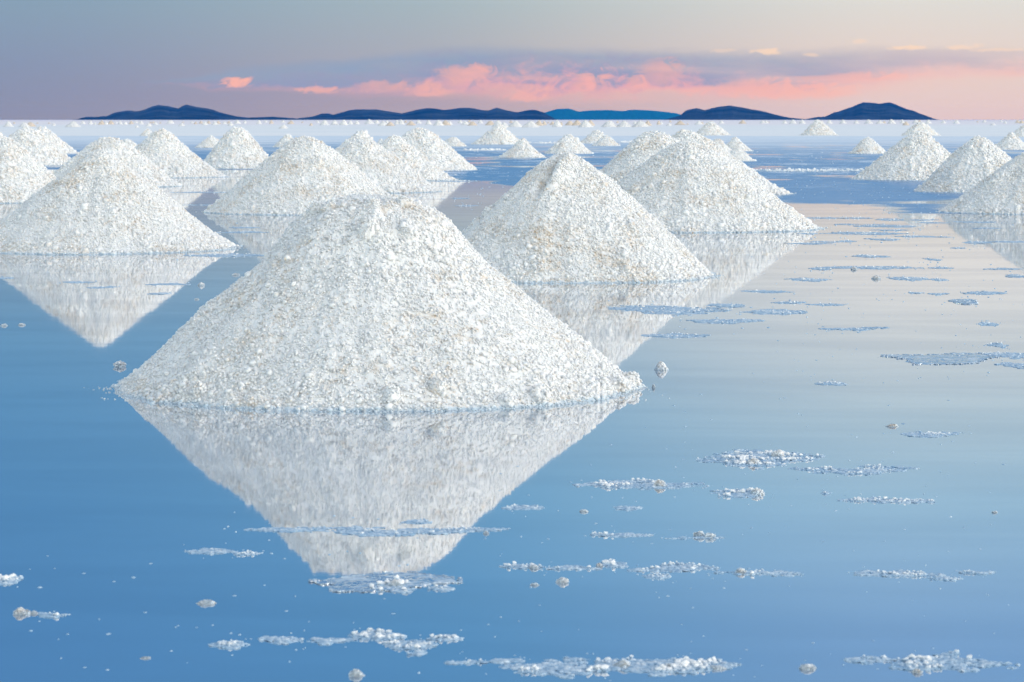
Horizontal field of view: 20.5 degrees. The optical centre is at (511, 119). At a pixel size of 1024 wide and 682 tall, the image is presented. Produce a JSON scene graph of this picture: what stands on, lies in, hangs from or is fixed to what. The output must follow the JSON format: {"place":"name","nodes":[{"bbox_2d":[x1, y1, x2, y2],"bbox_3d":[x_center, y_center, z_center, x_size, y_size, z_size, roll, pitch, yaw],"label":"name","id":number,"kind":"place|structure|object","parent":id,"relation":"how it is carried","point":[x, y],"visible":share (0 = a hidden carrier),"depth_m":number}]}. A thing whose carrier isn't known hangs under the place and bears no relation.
{"place":"outdoors","nodes":[
{"label":"outdoors","id":0,"kind":"place"},
{"bbox_2d":[77,105,301,119],"bbox_3d":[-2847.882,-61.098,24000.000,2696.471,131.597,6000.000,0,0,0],"label":"hill","id":1,"kind":"structure","parent":0,"point":[183,112],"depth_m":22861.15},
{"bbox_2d":[297,108,555,119],"bbox_3d":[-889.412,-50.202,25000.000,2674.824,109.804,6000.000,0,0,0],"label":"hill","id":2,"kind":"structure","parent":0,"point":[440,114],"depth_m":23899.77},
{"bbox_2d":[0,136,1023,681],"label":"water","id":3,"kind":"structure","parent":0,"point":[102,500],"depth_m":13.39},
{"bbox_2d":[0,573,23,584],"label":"salt crust","id":4,"kind":"object","parent":3,"relation":"on","point":[13,578],"visible":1,"depth_m":10.44},
{"bbox_2d":[13,607,30,614],"bbox_3d":[-1.686,1.699,9.748,0.066,0.044,0.067,0,0,0],"label":"salt lump","id":5,"kind":"object","parent":3,"relation":"on","point":[20,611],"visible":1,"depth_m":9.73},
{"bbox_2d":[0,136,56,202],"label":"salt pile","id":6,"kind":"object","parent":3,"relation":"in","point":[25,174],"visible":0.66,"depth_m":58.46},
{"bbox_2d":[8,125,70,165],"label":"salt pile","id":7,"kind":"object","parent":3,"relation":"in","point":[42,148],"visible":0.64,"depth_m":105.07},
{"bbox_2d":[37,612,70,617],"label":"salt crust","id":8,"kind":"object","parent":3,"relation":"on","point":[49,615],"visible":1,"depth_m":9.70},
{"bbox_2d":[36,126,78,153],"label":"salt pile","id":9,"kind":"object","parent":3,"relation":"in","point":[65,147],"visible":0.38,"depth_m":141.49},
{"bbox_2d":[54,136,181,186],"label":"salt pile","id":10,"kind":"object","parent":3,"relation":"in","point":[138,162],"visible":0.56,"depth_m":72.02},
{"bbox_2d":[0,149,241,255],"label":"salt pile","id":11,"kind":"object","parent":3,"relation":"in","point":[99,201],"visible":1,"depth_m":36.67},
{"bbox_2d":[146,283,190,284],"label":"salt crust","id":12,"kind":"object","parent":3,"relation":"on","point":[169,284],"visible":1,"depth_m":29.19},
{"bbox_2d":[134,128,238,177],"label":"salt pile","id":13,"kind":"object","parent":3,"relation":"in","point":[169,154],"visible":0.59,"depth_m":83.72},
{"bbox_2d":[196,599,216,604],"bbox_3d":[-1.071,1.699,9.948,0.071,0.029,0.072,0,0,-45],"label":"salt lump","id":14,"kind":"object","parent":3,"relation":"on","point":[206,602],"visible":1,"depth_m":9.94},
{"bbox_2d":[184,548,237,553],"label":"salt crust","id":15,"kind":"object","parent":3,"relation":"on","point":[212,550],"visible":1,"depth_m":11.14},
{"bbox_2d":[183,253,258,256],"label":"salt crust","id":16,"kind":"object","parent":3,"relation":"on","point":[228,255],"visible":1,"depth_m":35.42},
{"bbox_2d":[208,639,250,649],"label":"salt crust","id":17,"kind":"object","parent":3,"relation":"on","point":[231,644],"visible":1,"depth_m":9.15},
{"bbox_2d":[203,126,268,168],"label":"salt pile","id":18,"kind":"object","parent":3,"relation":"in","point":[237,148],"visible":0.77,"depth_m":98.25},
{"bbox_2d":[216,231,268,232],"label":"salt crust","id":19,"kind":"object","parent":3,"relation":"on","point":[242,232],"visible":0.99,"depth_m":42.66},
{"bbox_2d":[234,550,260,555],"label":"salt crust","id":20,"kind":"object","parent":3,"relation":"on","point":[248,552],"visible":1,"depth_m":11.08},
{"bbox_2d":[258,636,304,643],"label":"salt crust","id":21,"kind":"object","parent":3,"relation":"on","point":[280,639],"visible":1,"depth_m":9.25},
{"bbox_2d":[201,135,390,214],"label":"salt pile","id":22,"kind":"object","parent":3,"relation":"in","point":[295,176],"visible":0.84,"depth_m":51.46},
{"bbox_2d":[307,637,355,644],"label":"salt crust","id":23,"kind":"object","parent":3,"relation":"on","point":[325,641],"visible":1,"depth_m":9.23},
{"bbox_2d":[349,669,364,676],"bbox_3d":[-0.475,1.701,8.664,0.053,0.044,0.047,0,0,0],"label":"salt lump","id":24,"kind":"object","parent":3,"relation":"on","point":[355,673],"visible":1,"depth_m":8.65},
{"bbox_2d":[83,192,648,413],"bbox_3d":[-0.876,1.111,18.066,3.684,1.281,3.724,0,0,0],"label":"salt pile","id":25,"kind":"object","parent":3,"relation":"in","point":[374,302],"visible":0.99,"depth_m":17.25},
{"bbox_2d":[244,525,510,535],"bbox_3d":[-0.559,1.697,11.703,1.110,0.022,0.282,0,0,0],"label":"salt crust","id":26,"kind":"object","parent":3,"relation":"on","point":[357,530],"visible":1,"depth_m":11.71},
{"bbox_2d":[348,628,406,640],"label":"salt crust","id":27,"kind":"object","parent":3,"relation":"on","point":[378,634],"visible":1,"depth_m":9.30},
{"bbox_2d":[308,571,462,591],"bbox_3d":[-0.465,1.702,10.416,0.571,0.019,0.473,0,0,0],"label":"salt crust","id":28,"kind":"object","parent":3,"relation":"in","point":[358,583],"visible":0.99,"depth_m":10.43},
{"bbox_2d":[369,575,416,592],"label":"salt crust","id":29,"kind":"object","parent":28,"relation":"on","point":[404,589],"visible":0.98,"depth_m":10.28},
{"bbox_2d":[334,135,442,192],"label":"salt pile","id":30,"kind":"object","parent":3,"relation":"in","point":[378,165],"visible":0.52,"depth_m":66.42},
{"bbox_2d":[382,639,437,649],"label":"salt crust","id":31,"kind":"object","parent":3,"relation":"on","point":[415,644],"visible":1,"depth_m":9.15},
{"bbox_2d":[400,519,431,523],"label":"salt crust","id":32,"kind":"object","parent":3,"relation":"on","point":[415,521],"visible":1,"depth_m":11.95},
{"bbox_2d":[406,649,427,655],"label":"salt crust","id":33,"kind":"object","parent":3,"relation":"on","point":[418,652],"visible":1,"depth_m":9.01},
{"bbox_2d":[379,134,457,180],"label":"salt pile","id":34,"kind":"object","parent":3,"relation":"in","point":[413,158],"visible":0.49,"depth_m":79.55},
{"bbox_2d":[401,127,476,170],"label":"salt pile","id":35,"kind":"object","parent":3,"relation":"in","point":[434,148],"visible":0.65,"depth_m":94.86},
{"bbox_2d":[427,584,454,590],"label":"salt crust","id":36,"kind":"object","parent":3,"relation":"on","point":[441,588],"visible":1,"depth_m":10.26},
{"bbox_2d":[426,634,463,640],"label":"salt crust","id":37,"kind":"object","parent":3,"relation":"on","point":[447,637],"visible":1,"depth_m":9.27},
{"bbox_2d":[462,148,505,150],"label":"salt crust","id":38,"kind":"object","parent":3,"relation":"on","point":[485,149],"visible":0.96,"depth_m":156.28},
{"bbox_2d":[444,658,524,664],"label":"salt crust","id":39,"kind":"object","parent":3,"relation":"on","point":[495,660],"visible":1,"depth_m":8.87},
{"bbox_2d":[1,151,1022,680],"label":"salt flakes","id":40,"kind":"object","parent":3,"relation":"on","point":[621,497],"visible":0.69,"depth_m":12.83},
{"bbox_2d":[500,561,543,568],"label":"salt crust","id":41,"kind":"object","parent":3,"relation":"on","point":[518,566],"visible":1,"depth_m":10.77},
{"bbox_2d":[498,138,546,157],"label":"salt pile","id":42,"kind":"object","parent":3,"relation":"in","point":[522,148],"visible":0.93,"depth_m":126.15},
{"bbox_2d":[501,504,544,509],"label":"salt crust","id":43,"kind":"object","parent":3,"relation":"on","point":[520,507],"visible":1,"depth_m":12.39},
{"bbox_2d":[499,656,621,677],"bbox_3d":[0.153,1.694,8.794,0.340,0.028,0.308,0,0,-41],"label":"salt crust","id":44,"kind":"object","parent":3,"relation":"on","point":[552,666],"visible":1,"depth_m":8.76},
{"bbox_2d":[555,577,568,583],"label":"salt lump","id":45,"kind":"object","parent":3,"relation":"on","point":[561,580],"visible":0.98,"depth_m":10.40},
{"bbox_2d":[545,565,599,569],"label":"salt crust","id":46,"kind":"object","parent":3,"relation":"on","point":[569,567],"visible":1,"depth_m":10.72},
{"bbox_2d":[461,152,725,283],"bbox_3d":[0.545,1.054,31.033,3.545,1.404,3.507,0,0,0],"label":"salt pile","id":47,"kind":"object","parent":3,"relation":"in","point":[567,217],"visible":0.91,"depth_m":30.15},
{"bbox_2d":[600,559,628,567],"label":"salt crust","id":48,"kind":"object","parent":3,"relation":"on","point":[610,563],"visible":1,"depth_m":10.82},
{"bbox_2d":[590,531,652,536],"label":"salt crust","id":49,"kind":"object","parent":3,"relation":"on","point":[605,533],"visible":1,"depth_m":11.58},
{"bbox_2d":[613,506,642,510],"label":"salt crust","id":50,"kind":"object","parent":3,"relation":"on","point":[628,508],"visible":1,"depth_m":12.38},
{"bbox_2d":[599,130,678,181],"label":"salt pile","id":51,"kind":"object","parent":3,"relation":"in","point":[636,152],"visible":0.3,"depth_m":56.42},
{"bbox_2d":[573,478,708,489],"bbox_3d":[0.608,1.696,13.186,0.656,0.029,0.358,0,0,0],"label":"salt crust","id":52,"kind":"object","parent":3,"relation":"on","point":[613,484],"visible":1,"depth_m":13.17},
{"bbox_2d":[642,573,670,578],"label":"salt crust","id":53,"kind":"object","parent":3,"relation":"on","point":[656,576],"visible":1,"depth_m":10.53},
{"bbox_2d":[654,361,667,369],"bbox_3d":[1.015,1.703,19.253,0.100,0.123,0.105,0,0,0],"label":"salt lump","id":54,"kind":"object","parent":3,"relation":"in","point":[660,365],"visible":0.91,"depth_m":19.23},
{"bbox_2d":[595,655,740,675],"bbox_3d":[0.486,1.693,8.801,0.461,0.031,0.292,0,0,0],"label":"salt crust","id":55,"kind":"object","parent":3,"relation":"on","point":[685,664],"visible":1,"depth_m":8.79},
{"bbox_2d":[613,660,629,668],"bbox_3d":[0.341,1.701,8.802,0.059,0.044,0.063,0,0,0],"label":"salt lump","id":56,"kind":"object","parent":55,"relation":"on","point":[624,664],"visible":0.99,"depth_m":8.79},
{"bbox_2d":[709,665,725,670],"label":"salt lump","id":57,"kind":"object","parent":55,"relation":"on","point":[716,668],"visible":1,"depth_m":8.76},
{"bbox_2d":[607,305,729,315],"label":"salt crust","id":58,"kind":"object","parent":3,"relation":"on","point":[670,309],"visible":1,"depth_m":25.30},
{"bbox_2d":[641,332,707,337],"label":"salt crust","id":59,"kind":"object","parent":3,"relation":"on","point":[675,335],"visible":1,"depth_m":22.28},
{"bbox_2d":[645,561,718,571],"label":"salt crust","id":60,"kind":"object","parent":3,"relation":"on","point":[673,566],"visible":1,"depth_m":10.72},
{"bbox_2d":[664,536,724,538],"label":"salt crust","id":61,"kind":"object","parent":3,"relation":"on","point":[681,537],"visible":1,"depth_m":11.51},
{"bbox_2d":[680,318,764,323],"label":"salt crust","id":62,"kind":"object","parent":3,"relation":"on","point":[729,321],"visible":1,"depth_m":23.91},
{"bbox_2d":[706,303,744,306],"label":"salt crust","id":63,"kind":"object","parent":3,"relation":"on","point":[728,305],"visible":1,"depth_m":25.88},
{"bbox_2d":[671,129,795,195],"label":"salt pile","id":64,"kind":"object","parent":3,"relation":"in","point":[688,135],"visible":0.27,"depth_m":64.70},
{"bbox_2d":[710,487,764,497],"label":"salt crust","id":65,"kind":"object","parent":3,"relation":"on","point":[741,493],"visible":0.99,"depth_m":12.87},
{"bbox_2d":[750,488,764,494],"bbox_3d":[1.110,1.702,12.859,0.069,0.067,0.071,0,0,-39],"label":"salt lump","id":66,"kind":"object","parent":65,"relation":"on","point":[754,491],"visible":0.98,"depth_m":12.84},
{"bbox_2d":[617,140,859,233],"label":"salt pile","id":67,"kind":"object","parent":3,"relation":"in","point":[686,186],"visible":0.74,"depth_m":43.55},
{"bbox_2d":[713,569,765,574],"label":"salt crust","id":68,"kind":"object","parent":3,"relation":"on","point":[755,572],"visible":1,"depth_m":10.62},
{"bbox_2d":[695,449,824,468],"bbox_3d":[1.214,1.692,14.226,0.585,0.033,0.751,0,0,39],"label":"salt crust","id":69,"kind":"object","parent":3,"relation":"on","point":[739,458],"visible":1,"depth_m":14.18},
{"bbox_2d":[770,449,784,456],"bbox_3d":[1.338,1.702,14.280,0.089,0.078,0.082,0,0,0],"label":"salt lump","id":70,"kind":"object","parent":69,"relation":"on","point":[778,453],"visible":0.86,"depth_m":14.26},
{"bbox_2d":[742,290,789,292],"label":"salt crust","id":71,"kind":"object","parent":3,"relation":"on","point":[768,291],"visible":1,"depth_m":28.00},
{"bbox_2d":[744,309,807,314],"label":"salt crust","id":72,"kind":"object","parent":3,"relation":"on","point":[776,311],"visible":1,"depth_m":25.03},
{"bbox_2d":[760,570,802,575],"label":"salt crust","id":73,"kind":"object","parent":3,"relation":"on","point":[779,573],"visible":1,"depth_m":10.60},
{"bbox_2d":[771,300,805,303],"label":"salt crust","id":74,"kind":"object","parent":3,"relation":"on","point":[791,302],"visible":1,"depth_m":26.30},
{"bbox_2d":[799,664,815,670],"bbox_3d":[0.916,1.700,8.773,0.064,0.032,0.062,0,0,0],"label":"salt lump","id":75,"kind":"object","parent":3,"relation":"on","point":[808,667],"visible":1,"depth_m":8.76},
{"bbox_2d":[786,277,830,281],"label":"salt crust","id":76,"kind":"object","parent":3,"relation":"on","point":[808,279],"visible":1,"depth_m":30.03},
{"bbox_2d":[754,168,863,171],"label":"salt crust","id":77,"kind":"object","parent":3,"relation":"on","point":[808,170],"visible":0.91,"depth_m":93.81},
{"bbox_2d":[815,381,846,385],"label":"salt crust","id":78,"kind":"object","parent":3,"relation":"on","point":[831,383],"visible":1,"depth_m":18.22},
{"bbox_2d":[787,464,918,474],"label":"salt crust","id":79,"kind":"object","parent":3,"relation":"on","point":[875,469],"visible":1,"depth_m":13.73},
{"bbox_2d":[818,326,889,330],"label":"salt crust","id":80,"kind":"object","parent":3,"relation":"on","point":[862,328],"visible":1,"depth_m":23.00},
{"bbox_2d":[843,655,891,664],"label":"salt crust","id":81,"kind":"object","parent":3,"relation":"on","point":[881,659],"visible":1,"depth_m":8.90},
{"bbox_2d":[826,231,910,234],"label":"salt crust","id":82,"kind":"object","parent":3,"relation":"on","point":[871,233],"visible":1,"depth_m":42.25},
{"bbox_2d":[827,265,922,268],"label":"salt crust","id":83,"kind":"object","parent":3,"relation":"on","point":[877,267],"visible":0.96,"depth_m":32.50},
{"bbox_2d":[854,224,915,227],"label":"salt crust","id":84,"kind":"object","parent":3,"relation":"on","point":[881,225],"visible":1,"depth_m":45.16},
{"bbox_2d":[837,496,935,503],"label":"salt crust","id":85,"kind":"object","parent":3,"relation":"on","point":[878,499],"visible":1,"depth_m":12.62},
{"bbox_2d":[853,569,945,576],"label":"salt crust","id":86,"kind":"object","parent":3,"relation":"on","point":[900,573],"visible":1,"depth_m":10.58},
{"bbox_2d":[851,131,951,180],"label":"salt pile","id":87,"kind":"object","parent":3,"relation":"in","point":[916,156],"visible":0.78,"depth_m":79.89},
{"bbox_2d":[886,276,928,280],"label":"salt crust","id":88,"kind":"object","parent":3,"relation":"on","point":[909,278],"visible":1,"depth_m":30.25},
{"bbox_2d":[900,430,963,436],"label":"salt crust","id":89,"kind":"object","parent":3,"relation":"on","point":[919,433],"visible":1,"depth_m":15.28},
{"bbox_2d":[881,352,998,364],"bbox_3d":[3.068,1.701,20.151,0.852,0.022,1.028,0,0,0],"label":"salt crust","id":90,"kind":"object","parent":3,"relation":"on","point":[951,358],"visible":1,"depth_m":20.19},
{"bbox_2d":[928,576,962,580],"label":"salt crust","id":91,"kind":"object","parent":3,"relation":"on","point":[946,578],"visible":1,"depth_m":10.47},
{"bbox_2d":[889,649,1019,671],"bbox_3d":[1.359,1.695,8.836,0.386,0.027,0.323,0,0,-32],"label":"salt crust","id":92,"kind":"object","parent":3,"relation":"on","point":[928,662],"visible":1,"depth_m":8.84},
{"bbox_2d":[913,135,1011,192],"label":"salt pile","id":93,"kind":"object","parent":3,"relation":"in","point":[967,165],"visible":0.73,"depth_m":66.56},
{"bbox_2d":[948,299,977,304],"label":"salt crust","id":94,"kind":"object","parent":3,"relation":"on","point":[965,301],"visible":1,"depth_m":26.41},
{"bbox_2d":[959,570,995,574],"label":"salt crust","id":95,"kind":"object","parent":3,"relation":"on","point":[976,572],"visible":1,"depth_m":10.62},
{"bbox_2d":[936,152,1023,214],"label":"salt pile","id":96,"kind":"object","parent":3,"relation":"in","point":[1000,190],"visible":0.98,"depth_m":51.69},
{"bbox_2d":[962,291,1005,294],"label":"salt crust","id":97,"kind":"object","parent":3,"relation":"on","point":[984,292],"visible":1,"depth_m":27.79},
{"bbox_2d":[985,342,1008,347],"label":"salt crust","id":98,"kind":"object","parent":3,"relation":"on","point":[1000,344],"visible":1,"depth_m":21.36},
{"bbox_2d":[978,351,1023,358],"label":"salt crust","id":99,"kind":"object","parent":3,"relation":"on","point":[1015,355],"visible":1,"depth_m":20.46},
{"bbox_2d":[994,362,1023,368],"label":"salt crust","id":100,"kind":"object","parent":3,"relation":"on","point":[1011,364],"visible":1,"depth_m":19.64},
{"bbox_2d":[0,120,1023,135],"bbox_3d":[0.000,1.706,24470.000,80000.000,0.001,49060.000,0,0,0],"label":"salt flat","id":101,"kind":"structure","parent":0,"point":[779,128],"depth_m":547.25},
{"bbox_2d":[194,135,218,147],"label":"salt pile","id":102,"kind":"object","parent":101,"relation":"on","point":[211,141],"visible":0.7,"depth_m":170.39},
{"bbox_2d":[273,134,292,146],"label":"salt pile","id":103,"kind":"object","parent":101,"relation":"on","point":[283,139],"visible":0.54,"depth_m":174.57},
{"bbox_2d":[350,130,372,139],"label":"salt pile","id":104,"kind":"object","parent":101,"relation":"on","point":[363,133],"visible":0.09,"depth_m":84.93},
{"bbox_2d":[445,137,466,146],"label":"salt pile","id":105,"kind":"object","parent":101,"relation":"on","point":[453,141],"visible":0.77,"depth_m":178.76},
{"bbox_2d":[471,124,518,144],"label":"salt pile","id":106,"kind":"object","parent":101,"relation":"on","point":[497,134],"visible":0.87,"depth_m":193.47},
{"bbox_2d":[544,134,593,153],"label":"salt pile","id":107,"kind":"object","parent":101,"relation":"on","point":[570,143],"visible":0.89,"depth_m":140.88},
{"bbox_2d":[580,130,604,143],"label":"salt pile","id":108,"kind":"object","parent":101,"relation":"on","point":[594,136],"visible":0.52,"depth_m":201.35},
{"bbox_2d":[591,135,620,145],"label":"salt pile","id":109,"kind":"object","parent":101,"relation":"on","point":[605,140],"visible":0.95,"depth_m":183.33},
{"bbox_2d":[632,121,649,126],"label":"salt pile","id":110,"kind":"object","parent":101,"relation":"on","point":[640,124],"visible":0.9,"depth_m":655.73},
{"bbox_2d":[696,121,729,134],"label":"salt pile","id":111,"kind":"object","parent":101,"relation":"on","point":[710,128],"visible":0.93,"depth_m":308.34},
{"bbox_2d":[713,139,731,151],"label":"salt pile","id":112,"kind":"object","parent":101,"relation":"on","point":[720,142],"visible":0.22,"depth_m":136.92},
{"bbox_2d":[725,137,751,150],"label":"salt pile","id":113,"kind":"object","parent":101,"relation":"on","point":[733,142],"visible":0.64,"depth_m":152.62},
{"bbox_2d":[730,147,755,160],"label":"salt pile","id":114,"kind":"object","parent":101,"relation":"on","point":[739,153],"visible":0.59,"depth_m":115.95},
{"bbox_2d":[800,119,837,134],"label":"salt pile","id":115,"kind":"object","parent":101,"relation":"on","point":[817,127],"visible":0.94,"depth_m":308.38},
{"bbox_2d":[848,136,885,153],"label":"salt pile","id":116,"kind":"object","parent":101,"relation":"on","point":[868,145],"visible":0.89,"depth_m":140.71},
{"bbox_2d":[901,122,940,135],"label":"salt pile","id":117,"kind":"object","parent":101,"relation":"on","point":[923,128],"visible":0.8,"depth_m":302.08},
{"bbox_2d":[994,132,1023,149],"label":"salt pile","id":118,"kind":"object","parent":101,"relation":"on","point":[1011,141],"visible":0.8,"depth_m":159.35},
{"bbox_2d":[1013,125,1023,136],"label":"salt pile","id":119,"kind":"object","parent":101,"relation":"on","point":[1018,132],"visible":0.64,"depth_m":278.64},
{"bbox_2d":[0,0,1023,119],"label":"sky","id":120,"kind":"structure","parent":0,"point":[60,59]},
{"bbox_2d":[545,109,679,119],"bbox_3d":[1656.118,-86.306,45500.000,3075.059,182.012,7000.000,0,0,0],"label":"hill","id":121,"kind":"structure","parent":0,"point":[563,114],"depth_m":44246.17},
{"bbox_2d":[665,106,807,119],"bbox_3d":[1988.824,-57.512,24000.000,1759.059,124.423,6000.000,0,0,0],"label":"hill","id":122,"kind":"structure","parent":0,"point":[728,113],"depth_m":22925.39},
{"bbox_2d":[808,102,936,119],"bbox_3d":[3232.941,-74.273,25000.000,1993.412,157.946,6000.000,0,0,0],"label":"hill","id":123,"kind":"structure","parent":0,"point":[874,111],"depth_m":23883.28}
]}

